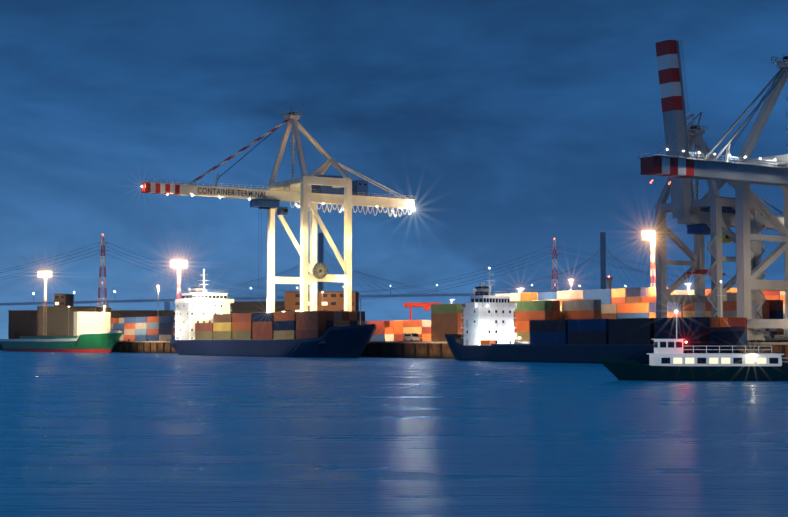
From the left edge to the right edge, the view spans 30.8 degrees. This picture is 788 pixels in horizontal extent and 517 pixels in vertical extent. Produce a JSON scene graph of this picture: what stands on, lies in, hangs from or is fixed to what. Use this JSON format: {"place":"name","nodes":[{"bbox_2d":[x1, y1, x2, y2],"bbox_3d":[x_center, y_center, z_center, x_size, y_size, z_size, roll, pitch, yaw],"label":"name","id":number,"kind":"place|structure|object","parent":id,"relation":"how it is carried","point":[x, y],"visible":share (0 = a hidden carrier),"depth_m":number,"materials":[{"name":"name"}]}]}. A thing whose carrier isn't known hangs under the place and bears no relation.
{"place":"outdoors","nodes":[
{"label":"outdoors","id":0,"kind":"place"},
{"bbox_2d":[54,294,73,305],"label":"dark building","id":1,"kind":"structure","parent":0,"point":[63,299],"depth_m":865.45,"materials":[{"name":"brown concrete"}]},
{"bbox_2d":[37,306,111,335],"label":"shed","id":2,"kind":"structure","parent":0,"point":[57,320],"depth_m":824.37,"materials":[{"name":"grey metal"}]},
{"bbox_2d":[230,301,284,312],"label":"shed","id":3,"kind":"structure","parent":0,"point":[248,306],"depth_m":801.67,"materials":[{"name":"grey metal"}]},
{"bbox_2d":[0,350,787,516],"bbox_3d":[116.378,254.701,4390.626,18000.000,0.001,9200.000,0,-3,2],"label":"water surface","id":4,"kind":"object","parent":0,"point":[115,434],"depth_m":70.03,"materials":[{"name":"blue liquid"}]},
{"bbox_2d":[0,307,121,352],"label":"ship","id":5,"kind":"object","parent":4,"relation":"on","point":[93,333],"visible":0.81,"depth_m":545.24},
{"bbox_2d":[170,280,375,357],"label":"container ship","id":6,"kind":"object","parent":4,"relation":"on","point":[207,324],"visible":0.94,"depth_m":412.98,"materials":[{"name":"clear metal"}]},
{"bbox_2d":[370,325,437,339],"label":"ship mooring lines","id":7,"kind":"object","parent":6,"relation":"on","point":[402,332],"visible":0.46,"depth_m":381.91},
{"bbox_2d":[0,339,787,364],"bbox_3d":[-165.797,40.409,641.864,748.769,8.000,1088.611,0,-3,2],"label":"quay wall","id":8,"kind":"structure","parent":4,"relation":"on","point":[431,350],"depth_m":380.63,"materials":[{"name":"concrete"}]},
{"bbox_2d":[445,268,746,364],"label":"container ship","id":9,"kind":"object","parent":4,"relation":"on","point":[491,327],"visible":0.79,"depth_m":299.52,"materials":[{"name":"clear metal"}]},
{"bbox_2d":[598,310,787,380],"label":"launch","id":10,"kind":"object","parent":4,"relation":"on","point":[669,360],"visible":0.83,"depth_m":169.91,"materials":[{"name":"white metal"}]},
{"bbox_2d":[0,0,787,338],"label":"sky","id":11,"kind":"structure","parent":0,"point":[512,127],"materials":[{"name":"blue"}]},
{"bbox_2d":[372,341,529,341],"bbox_3d":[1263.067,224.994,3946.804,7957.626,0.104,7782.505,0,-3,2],"label":"terminal ground","id":12,"kind":"structure","parent":0,"point":[429,341],"depth_m":381.53,"materials":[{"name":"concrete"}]},
{"bbox_2d":[38,277,52,335],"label":"floodlight mast","id":13,"kind":"object","parent":12,"relation":"on","point":[44,322],"visible":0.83,"depth_m":805.00,"materials":[{"name":"white metal"}]},
{"bbox_2d":[38,271,51,276],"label":"floodlight mast lamps","id":14,"kind":"object","parent":13,"relation":"attached to","point":[44,272],"visible":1,"depth_m":804.45,"materials":[{"name":"white glass"}]},
{"bbox_2d":[8,310,174,338],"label":"long shed","id":15,"kind":"object","parent":12,"relation":"on","point":[22,322],"visible":0.1,"depth_m":905.03,"materials":[{"name":"black metal"}]},
{"bbox_2d":[97,235,106,306],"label":"power mast","id":16,"kind":"object","parent":12,"relation":"on","point":[104,272],"visible":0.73,"depth_m":956.51,"materials":[{"name":"red metal"}]},
{"bbox_2d":[0,243,735,298],"bbox_3d":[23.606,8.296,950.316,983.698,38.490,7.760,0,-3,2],"label":"power lines","id":17,"kind":"object","parent":16,"relation":"attached to","point":[360,291],"visible":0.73,"depth_m":950.29,"materials":[{"name":"metal"}]},
{"bbox_2d":[110,316,174,340],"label":"shipping containers","id":18,"kind":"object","parent":12,"relation":"on","point":[157,328],"visible":0.62,"depth_m":612.57,"materials":[{"name":"multicoloured metal"}]},
{"bbox_2d":[171,260,187,298],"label":"floodlight mast","id":19,"kind":"object","parent":12,"relation":"on","point":[180,277],"visible":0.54,"depth_m":702.74,"materials":[{"name":"white metal"}]},
{"bbox_2d":[171,261,185,266],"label":"floodlight mast lamps","id":20,"kind":"object","parent":19,"relation":"attached to","point":[178,262],"visible":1,"depth_m":702.16,"materials":[{"name":"white glass"}]},
{"bbox_2d":[141,111,415,311],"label":"crane","id":21,"kind":"object","parent":12,"relation":"on","point":[311,191],"visible":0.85,"depth_m":443.44,"materials":[{"name":"metal"}]},
{"bbox_2d":[198,188,266,197],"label":"lettering","id":22,"kind":"object","parent":21,"relation":"attached to","point":[251,193],"visible":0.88,"depth_m":432.23},
{"bbox_2d":[258,207,270,288],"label":"crane ropes","id":23,"kind":"object","parent":21,"relation":"attached to","point":[270,235],"visible":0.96,"depth_m":439.36,"materials":[{"name":"metal"}]},
{"bbox_2d":[284,291,359,311],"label":"office building","id":24,"kind":"structure","parent":12,"relation":"on","point":[333,300],"depth_m":700.70,"materials":[{"name":"brick"}]},
{"bbox_2d":[0,232,710,309],"bbox_3d":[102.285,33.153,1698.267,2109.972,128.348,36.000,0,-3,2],"label":"cable stayed bridge","id":25,"kind":"structure","parent":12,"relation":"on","point":[321,251],"depth_m":1696.73,"materials":[{"name":"metal"}]},
{"bbox_2d":[68,285,688,335],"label":"shipping containers","id":26,"kind":"object","parent":12,"relation":"on","point":[322,307],"visible":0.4,"depth_m":690.61,"materials":[{"name":"brown metal"}]},
{"bbox_2d":[365,320,430,340],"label":"shipping containers","id":27,"kind":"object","parent":12,"relation":"on","point":[421,329],"visible":0.56,"depth_m":534.86,"materials":[{"name":"orange metal"}]},
{"bbox_2d":[403,333,419,340],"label":"white van","id":28,"kind":"object","parent":12,"relation":"on","point":[408,337],"visible":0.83,"depth_m":386.70,"materials":[{"name":"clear metal"}]},
{"bbox_2d":[404,303,440,319],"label":"red yard gantry","id":29,"kind":"object","parent":12,"relation":"on","point":[426,306],"visible":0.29,"depth_m":639.33,"materials":[{"name":"red metal"}]},
{"bbox_2d":[431,299,600,340],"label":"shipping containers","id":30,"kind":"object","parent":12,"relation":"on","point":[446,318],"visible":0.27,"depth_m":363.70,"materials":[{"name":"brown metal"}]},
{"bbox_2d":[548,239,560,291],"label":"power mast","id":31,"kind":"object","parent":12,"relation":"on","point":[553,246],"visible":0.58,"depth_m":948.20,"materials":[{"name":"metal"}]},
{"bbox_2d":[496,287,674,305],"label":"shipping containers","id":32,"kind":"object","parent":12,"relation":"on","point":[627,295],"visible":0.19,"depth_m":425.40,"materials":[{"name":"orange metal"}]},
{"bbox_2d":[641,230,654,286],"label":"floodlight mast","id":33,"kind":"object","parent":12,"relation":"on","point":[652,258],"visible":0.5,"depth_m":517.42,"materials":[{"name":"white metal"}]},
{"bbox_2d":[643,231,654,239],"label":"floodlight mast lamps","id":34,"kind":"object","parent":33,"relation":"attached to","point":[648,232],"visible":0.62,"depth_m":517.09,"materials":[{"name":"white glass"}]},
{"bbox_2d":[513,300,783,341],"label":"shipping containers","id":35,"kind":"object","parent":12,"relation":"on","point":[772,309],"visible":0.12,"depth_m":372.19,"materials":[{"name":"orange metal"}]},
{"bbox_2d":[638,53,787,341],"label":"crane","id":36,"kind":"object","parent":12,"relation":"on","point":[742,172],"visible":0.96,"depth_m":281.74,"materials":[{"name":"metal"}]},
{"bbox_2d":[655,40,783,341],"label":"crane","id":37,"kind":"object","parent":12,"relation":"on","point":[712,212],"visible":0.71,"depth_m":296.92,"materials":[{"name":"metal"}]},
{"bbox_2d":[675,288,784,318],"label":"shipping containers","id":38,"kind":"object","parent":12,"relation":"on","point":[773,295],"visible":0.04,"depth_m":404.15,"materials":[{"name":"metal"}]},
{"bbox_2d":[605,277,612,288],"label":"beacon tower","id":39,"kind":"structure","parent":0,"point":[609,282],"depth_m":1094.54,"materials":[{"name":"grey metal"}]}
]}

